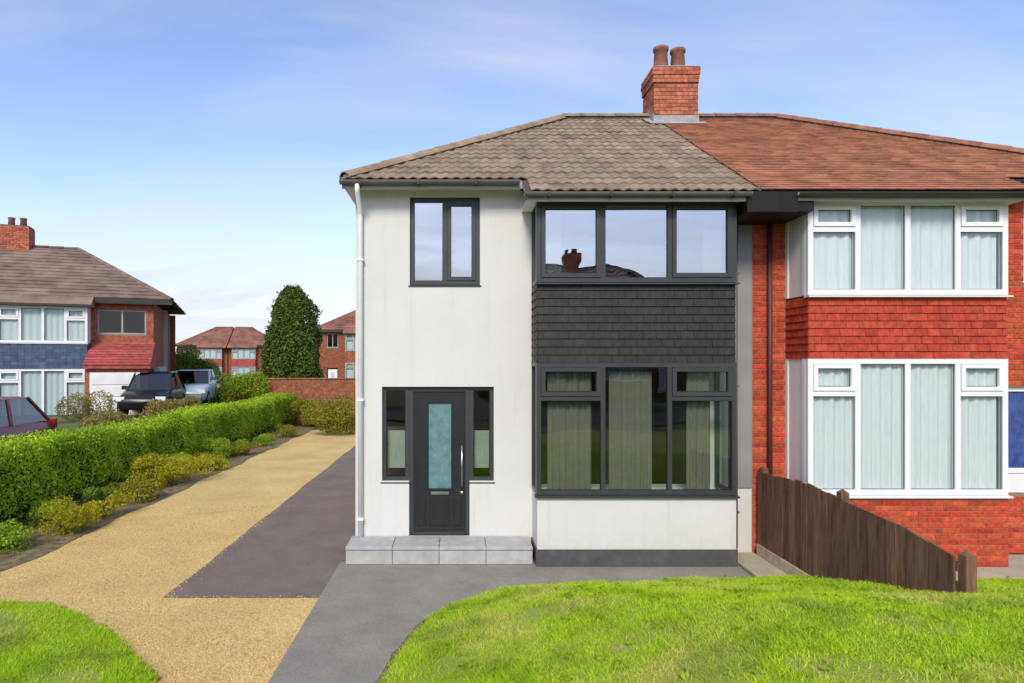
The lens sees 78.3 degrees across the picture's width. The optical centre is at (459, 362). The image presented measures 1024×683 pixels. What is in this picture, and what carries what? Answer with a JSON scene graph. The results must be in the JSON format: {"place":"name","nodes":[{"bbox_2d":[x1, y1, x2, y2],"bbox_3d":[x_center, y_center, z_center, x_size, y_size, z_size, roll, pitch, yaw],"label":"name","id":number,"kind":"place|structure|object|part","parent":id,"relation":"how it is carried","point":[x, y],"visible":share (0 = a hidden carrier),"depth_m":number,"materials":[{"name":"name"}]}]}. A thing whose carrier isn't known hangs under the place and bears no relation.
{"place":"outdoors","nodes":[
{"label":"outdoors","id":0,"kind":"place"},
{"bbox_2d":[0,597,160,682],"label":"front verge","id":1,"kind":"structure","parent":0,"point":[52,679],"depth_m":5.76,"materials":[{"name":"green plant"}]},
{"bbox_2d":[0,430,355,682],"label":"driveway","id":2,"kind":"structure","parent":0,"point":[278,476],"depth_m":8.43,"materials":[{"name":"beige gravel"}]},
{"bbox_2d":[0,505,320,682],"bbox_3d":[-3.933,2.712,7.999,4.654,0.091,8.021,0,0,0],"label":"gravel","id":3,"kind":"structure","parent":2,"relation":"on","point":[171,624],"depth_m":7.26,"materials":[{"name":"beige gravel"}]},
{"bbox_2d":[300,395,355,435],"bbox_3d":[-4.898,2.010,23.828,2.224,1.534,2.007,0,0,0],"label":"shrub","id":4,"kind":"object","parent":2,"relation":"on","point":[333,416],"visible":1,"depth_m":23.44,"materials":[{"name":"green plant"}]},
{"bbox_2d":[162,445,355,597],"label":"side path","id":5,"kind":"structure","parent":0,"point":[294,545],"depth_m":9.18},
{"bbox_2d":[316,310,355,377],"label":"semi detached house","id":6,"kind":"structure","parent":0,"point":[338,352],"depth_m":48.89,"materials":[{"name":"red brick"}]},
{"bbox_2d":[327,334,337,347],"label":"window","id":7,"kind":"structure","parent":6,"relation":"in","point":[327,334],"depth_m":48.96,"materials":[{"name":"plastic"}]},
{"bbox_2d":[328,369,337,377],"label":"door","id":8,"kind":"structure","parent":6,"relation":"in","point":[332,373],"depth_m":48.99,"materials":[{"name":"white plastic"}]},
{"bbox_2d":[345,362,355,377],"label":"bay window","id":9,"kind":"structure","parent":6,"relation":"in","point":[350,367],"depth_m":48.30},
{"bbox_2d":[345,334,355,350],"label":"bay window","id":10,"kind":"structure","parent":6,"relation":"in","point":[350,340],"depth_m":48.29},
{"bbox_2d":[19,364,752,576],"bbox_3d":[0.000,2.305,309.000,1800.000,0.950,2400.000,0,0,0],"label":"ground","id":11,"kind":"structure","parent":0,"point":[63,423],"depth_m":19.73,"materials":[{"name":"green plant"}]},
{"bbox_2d":[0,249,12,267],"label":"semi detached house","id":12,"kind":"structure","parent":11,"relation":"on","point":[5,254],"depth_m":23.94,"materials":[{"name":"brown tile"}]},
{"bbox_2d":[0,396,56,440],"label":"parked car","id":13,"kind":"object","parent":11,"relation":"on","point":[23,415],"visible":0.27,"depth_m":13.24,"materials":[{"name":"red paint"}]},
{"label":"window","id":14,"kind":"part","parent":13,"relation":"part of","materials":[{"name":"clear glass"}]},
{"bbox_2d":[0,217,185,414],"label":"semi detached house","id":15,"kind":"structure","parent":11,"relation":"on","point":[73,320],"depth_m":22.19,"materials":[{"name":"brown tile"}]},
{"bbox_2d":[0,369,84,414],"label":"bay window","id":16,"kind":"structure","parent":15,"relation":"in","point":[46,389],"depth_m":21.72,"materials":[{"name":"white plastic"}]},
{"bbox_2d":[0,305,90,343],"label":"bay window","id":17,"kind":"structure","parent":15,"relation":"in","point":[46,324],"depth_m":21.70,"materials":[{"name":"white plastic"}]},
{"bbox_2d":[90,372,139,414],"bbox_3d":[-11.989,1.635,21.767,1.550,2.570,0.073,0,0,-20],"label":"garage door","id":18,"kind":"structure","parent":15,"relation":"in","point":[112,382],"depth_m":21.68,"materials":[{"name":"white paint"}]},
{"bbox_2d":[83,309,154,364],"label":"porch roof","id":19,"kind":"structure","parent":15,"relation":"in","point":[99,353],"depth_m":22.44,"materials":[{"name":"red tile"}]},
{"bbox_2d":[54,390,148,431],"bbox_3d":[-9.100,1.472,16.149,1.559,1.528,3.157,0,0,0],"label":"shrub","id":20,"kind":"object","parent":11,"relation":"on","point":[91,416],"visible":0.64,"depth_m":15.48,"materials":[{"name":"beige plant"}]},
{"bbox_2d":[114,371,185,416],"bbox_3d":[-10.851,1.100,22.203,1.840,1.540,3.505,0,0,-12],"label":"parked car","id":21,"kind":"object","parent":11,"relation":"on","point":[142,389],"visible":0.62,"depth_m":21.70,"materials":[{"name":"black paint"}]},
{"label":"window","id":22,"kind":"part","parent":21,"relation":"part of","materials":[{"name":"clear glass"}]},
{"bbox_2d":[0,427,316,570],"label":"flower bed","id":23,"kind":"object","parent":11,"relation":"on","point":[42,545],"visible":0.24,"depth_m":11.05,"materials":[{"name":"soil"}]},
{"bbox_2d":[0,518,34,553],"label":"bedding plant","id":24,"kind":"object","parent":23,"relation":"on","point":[7,536],"visible":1,"depth_m":9.14,"materials":[{"name":"green plant"}]},
{"bbox_2d":[24,499,77,527],"bbox_3d":[-6.998,2.556,10.649,0.662,0.422,0.770,0,0,22],"label":"bedding plant","id":25,"kind":"object","parent":23,"relation":"on","point":[38,514],"visible":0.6,"depth_m":10.51,"materials":[{"name":"green plant"}]},
{"bbox_2d":[37,495,101,535],"bbox_3d":[-6.360,2.481,10.109,0.941,0.591,1.013,0,0,0],"label":"shrub","id":26,"kind":"object","parent":23,"relation":"on","point":[73,514],"visible":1,"depth_m":9.99,"materials":[{"name":"yellow plant"}]},
{"bbox_2d":[81,486,122,504],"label":"shrub","id":27,"kind":"object","parent":23,"relation":"on","point":[101,493],"visible":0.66,"depth_m":11.79,"materials":[{"name":"green plant"}]},
{"bbox_2d":[81,487,135,517],"bbox_3d":[-6.290,2.511,11.154,0.824,0.519,0.852,0,0,21],"label":"bedding plant","id":28,"kind":"object","parent":23,"relation":"on","point":[106,511],"visible":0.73,"depth_m":11.08,"materials":[{"name":"yellow plant"}]},
{"bbox_2d":[102,481,141,497],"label":"bedding plant","id":29,"kind":"object","parent":23,"relation":"on","point":[112,483],"visible":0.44,"depth_m":12.90,"materials":[{"name":"green plant"}]},
{"bbox_2d":[120,477,162,504],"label":"bedding plant","id":30,"kind":"object","parent":23,"relation":"on","point":[148,484],"visible":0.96,"depth_m":12.42,"materials":[{"name":"yellow plant"}]},
{"bbox_2d":[0,392,296,527],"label":"privet hedge","id":31,"kind":"object","parent":23,"relation":"on","point":[71,464],"visible":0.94,"depth_m":13.17,"materials":[{"name":"green plant"}]},
{"bbox_2d":[125,452,217,486],"bbox_3d":[-6.459,2.367,14.099,1.719,0.823,1.786,0,0,0],"label":"shrub","id":32,"kind":"object","parent":23,"relation":"on","point":[161,471],"visible":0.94,"depth_m":13.77,"materials":[{"name":"yellow plant"}]},
{"bbox_2d":[166,452,196,473],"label":"bedding plant","id":33,"kind":"object","parent":23,"relation":"on","point":[181,453],"visible":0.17,"depth_m":15.59,"materials":[{"name":"green plant"}]},
{"bbox_2d":[194,451,226,464],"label":"bedding plant","id":34,"kind":"object","parent":23,"relation":"on","point":[218,455],"visible":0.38,"depth_m":16.65,"materials":[{"name":"yellow plant"}]},
{"bbox_2d":[195,455,230,469],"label":"bedding plant","id":35,"kind":"object","parent":23,"relation":"on","point":[220,462],"visible":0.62,"depth_m":15.89,"materials":[{"name":"yellow plant"}]},
{"bbox_2d":[196,437,233,457],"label":"shrub","id":36,"kind":"object","parent":23,"relation":"on","point":[220,447],"visible":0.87,"depth_m":17.61,"materials":[{"name":"green plant"}]},
{"bbox_2d":[230,439,247,446],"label":"bedding plant","id":37,"kind":"object","parent":23,"relation":"on","point":[239,442],"visible":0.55,"depth_m":19.56,"materials":[{"name":"green plant"}]},
{"bbox_2d":[227,442,259,455],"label":"bedding plant","id":38,"kind":"object","parent":23,"relation":"on","point":[242,449],"visible":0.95,"depth_m":18.40,"materials":[{"name":"green plant"}]},
{"bbox_2d":[253,434,272,446],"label":"bedding plant","id":39,"kind":"object","parent":23,"relation":"on","point":[265,441],"visible":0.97,"depth_m":20.42,"materials":[{"name":"green plant"}]},
{"bbox_2d":[260,432,274,439],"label":"bedding plant","id":40,"kind":"object","parent":23,"relation":"on","point":[272,436],"visible":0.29,"depth_m":21.70,"materials":[{"name":"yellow plant"}]},
{"bbox_2d":[271,425,296,437],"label":"bedding plant","id":41,"kind":"object","parent":23,"relation":"on","point":[290,431],"visible":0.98,"depth_m":22.86,"materials":[{"name":"green plant"}]},
{"bbox_2d":[274,423,293,430],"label":"bedding plant","id":42,"kind":"object","parent":23,"relation":"on","point":[281,425],"visible":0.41,"depth_m":24.35,"materials":[{"name":"green plant"}]},
{"bbox_2d":[138,395,201,420],"bbox_3d":[-9.090,1.540,19.440,1.472,0.986,2.344,0,0,0],"label":"shrub","id":43,"kind":"object","parent":11,"relation":"on","point":[169,404],"visible":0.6,"depth_m":19.44,"materials":[{"name":"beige plant"}]},
{"bbox_2d":[176,369,219,404],"bbox_3d":[-11.501,1.080,27.002,2.000,1.520,4.105,0,0,-12],"label":"parked car","id":44,"kind":"object","parent":11,"relation":"on","point":[199,384],"visible":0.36,"depth_m":26.55,"materials":[{"name":"silver paint"}]},
{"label":"window","id":45,"kind":"part","parent":44,"relation":"part of","materials":[{"name":"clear glass"}]},
{"bbox_2d":[175,344,222,384],"bbox_3d":[-13.267,0.738,31.512,3.049,3.335,2.246,0,0,0],"label":"garden tree","id":46,"kind":"object","parent":11,"relation":"on","point":[186,361],"visible":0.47,"depth_m":31.10,"materials":[{"name":"green plant"}]},
{"bbox_2d":[175,327,233,385],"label":"semi detached house","id":47,"kind":"structure","parent":11,"relation":"on","point":[212,343],"depth_m":74.12,"materials":[{"name":"red brick"}]},
{"bbox_2d":[198,348,222,358],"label":"bay window","id":48,"kind":"structure","parent":47,"relation":"in","point":[210,353],"depth_m":73.45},
{"bbox_2d":[210,370,269,403],"bbox_3d":[-10.059,1.419,28.345,3.394,2.162,2.724,0,0,0],"label":"shrub","id":49,"kind":"object","parent":11,"relation":"on","point":[235,387],"visible":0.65,"depth_m":27.48,"materials":[{"name":"green plant"}]},
{"bbox_2d":[227,327,276,376],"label":"semi detached house","id":50,"kind":"structure","parent":11,"relation":"on","point":[244,347],"depth_m":74.22,"materials":[{"name":"red brick"}]},
{"bbox_2d":[232,367,255,376],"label":"bay window","id":51,"kind":"structure","parent":50,"relation":"in","point":[235,370],"depth_m":73.93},
{"bbox_2d":[232,348,255,358],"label":"bay window","id":52,"kind":"structure","parent":50,"relation":"in","point":[237,353],"depth_m":73.95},
{"bbox_2d":[256,284,326,377],"bbox_3d":[-7.997,-0.453,30.055,3.515,6.604,3.490,0,0,0],"label":"conifer tree","id":53,"kind":"object","parent":11,"relation":"on","point":[290,335],"visible":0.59,"depth_m":29.20,"materials":[{"name":"green plant"}]},
{"bbox_2d":[227,378,355,423],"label":"garden wall","id":54,"kind":"structure","parent":11,"relation":"on","point":[317,388],"depth_m":28.00,"materials":[{"name":"red brick"}]},
{"bbox_2d":[290,397,331,426],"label":"shrub","id":55,"kind":"object","parent":11,"relation":"on","point":[295,406],"visible":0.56,"depth_m":26.51,"materials":[{"name":"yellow plant"}]},
{"bbox_2d":[345,536,532,563],"bbox_3d":[-0.280,2.622,8.729,2.532,0.256,0.538,0,0,0],"label":"front step","id":56,"kind":"object","parent":11,"relation":"on","point":[440,550],"visible":1,"depth_m":8.48,"materials":[{"name":"grey stone"}]},
{"bbox_2d":[339,44,780,566],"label":"white house","id":57,"kind":"structure","parent":11,"relation":"on","point":[554,339],"depth_m":8.98,"materials":[{"name":"paint"}]},
{"bbox_2d":[414,391,464,530],"bbox_3d":[-0.295,1.438,9.076,0.744,2.029,0.109,0,0,0],"label":"door","id":58,"kind":"structure","parent":57,"relation":"in","point":[439,416],"depth_m":9.09,"materials":[{"name":"black plastic"}]},
{"bbox_2d":[408,198,480,286],"bbox_3d":[-0.215,-1.732,9.055,1.050,1.295,0.130,0,0,0],"label":"window","id":59,"kind":"structure","parent":57,"relation":"in","point":[442,230],"depth_m":9.08,"materials":[{"name":"plastic"}]},
{"bbox_2d":[532,363,535,492],"bbox_3d":[1.061,0.892,8.739,0.060,1.775,0.515,0,0,0],"label":"side window","id":60,"kind":"structure","parent":57,"relation":"in","point":[533,364],"depth_m":8.85,"materials":[{"name":"plastic"}]},
{"bbox_2d":[532,204,535,286],"bbox_3d":[1.061,-1.630,8.739,0.060,1.100,0.515,0,0,0],"label":"side window","id":61,"kind":"structure","parent":57,"relation":"in","point":[534,210],"depth_m":8.85,"materials":[{"name":"plastic"}]},
{"bbox_2d":[534,363,739,497],"bbox_3d":[2.375,0.910,8.467,2.730,1.810,0.234,0,0,0],"label":"bay window","id":62,"kind":"structure","parent":57,"relation":"in","point":[568,396],"depth_m":8.55,"materials":[{"name":"plastic"}]},
{"bbox_2d":[534,202,739,284],"bbox_3d":[2.375,-1.612,8.415,2.730,1.135,0.130,0,0,0],"label":"bay window","id":63,"kind":"structure","parent":57,"relation":"in","point":[576,241],"depth_m":8.44,"materials":[{"name":"plastic"}]},
{"bbox_2d":[714,372,729,488],"bbox_3d":[3.689,0.892,8.739,0.060,1.775,0.515,0,0,0],"label":"side window","id":64,"kind":"structure","parent":57,"relation":"in","point":[717,484],"depth_m":8.95,"materials":[{"name":"plastic"}]},
{"bbox_2d":[738,552,788,577],"bbox_3d":[4.003,2.749,8.323,0.425,0.042,1.346,0,0,0],"label":"paving strip","id":65,"kind":"object","parent":11,"relation":"on","point":[753,564],"visible":0.5,"depth_m":8.40,"materials":[{"name":"concrete"}]},
{"bbox_2d":[663,113,1023,566],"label":"brick house","id":66,"kind":"structure","parent":11,"relation":"on","point":[887,324],"depth_m":8.48,"materials":[{"name":"red brick"},{"name":"red brown clay tile"},{"name":"white upvc"}]},
{"bbox_2d":[804,202,1013,297],"bbox_3d":[6.025,-1.527,8.433,2.730,1.305,0.166,0,0,0],"label":"bay window","id":67,"kind":"structure","parent":66,"relation":"in","point":[853,249],"depth_m":8.48,"materials":[{"name":"white plastic"}]},
{"bbox_2d":[805,359,1013,497],"bbox_3d":[6.025,0.883,8.433,2.730,1.865,0.165,0,0,0],"label":"bay window","id":68,"kind":"structure","parent":66,"relation":"in","point":[906,430],"depth_m":8.48,"materials":[{"name":"white plastic"}]},
{"bbox_2d":[996,397,998,488],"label":"side window","id":69,"kind":"structure","parent":66,"relation":"in","point":[997,398],"depth_m":8.51,"materials":[{"name":"white plastic"}]},
{"bbox_2d":[996,233,998,288],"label":"side window","id":70,"kind":"structure","parent":66,"relation":"in","point":[997,234],"depth_m":8.51,"materials":[{"name":"white plastic"}]},
{"bbox_2d":[757,466,976,593],"bbox_3d":[4.290,2.088,7.100,0.140,1.324,3.650,0,0,0],"label":"boundary fence","id":71,"kind":"object","parent":11,"relation":"on","point":[807,529],"visible":0.84,"depth_m":6.95,"materials":[{"name":"wood"}]},
{"bbox_2d":[375,591,488,682],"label":"soil edge","id":72,"kind":"object","parent":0,"point":[392,657],"visible":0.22,"depth_m":5.92,"materials":[{"name":"brown soil"}]},
{"bbox_2d":[268,559,751,682],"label":"front path","id":73,"kind":"structure","parent":0,"point":[362,621],"depth_m":7.20,"materials":[{"name":"grey concrete"}]},
{"bbox_2d":[0,0,1023,359],"label":"sky","id":74,"kind":"structure","parent":0,"point":[199,150],"materials":[{"name":"blue"}]},
{"bbox_2d":[377,573,1023,682],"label":"lawn","id":75,"kind":"structure","parent":0,"point":[822,671],"depth_m":4.51,"materials":[{"name":"green plant"}]},
{"bbox_2d":[956,554,1023,580],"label":"neighbour path","id":76,"kind":"structure","parent":0,"point":[1015,568],"depth_m":8.26,"materials":[{"name":"concrete"}]}
]}

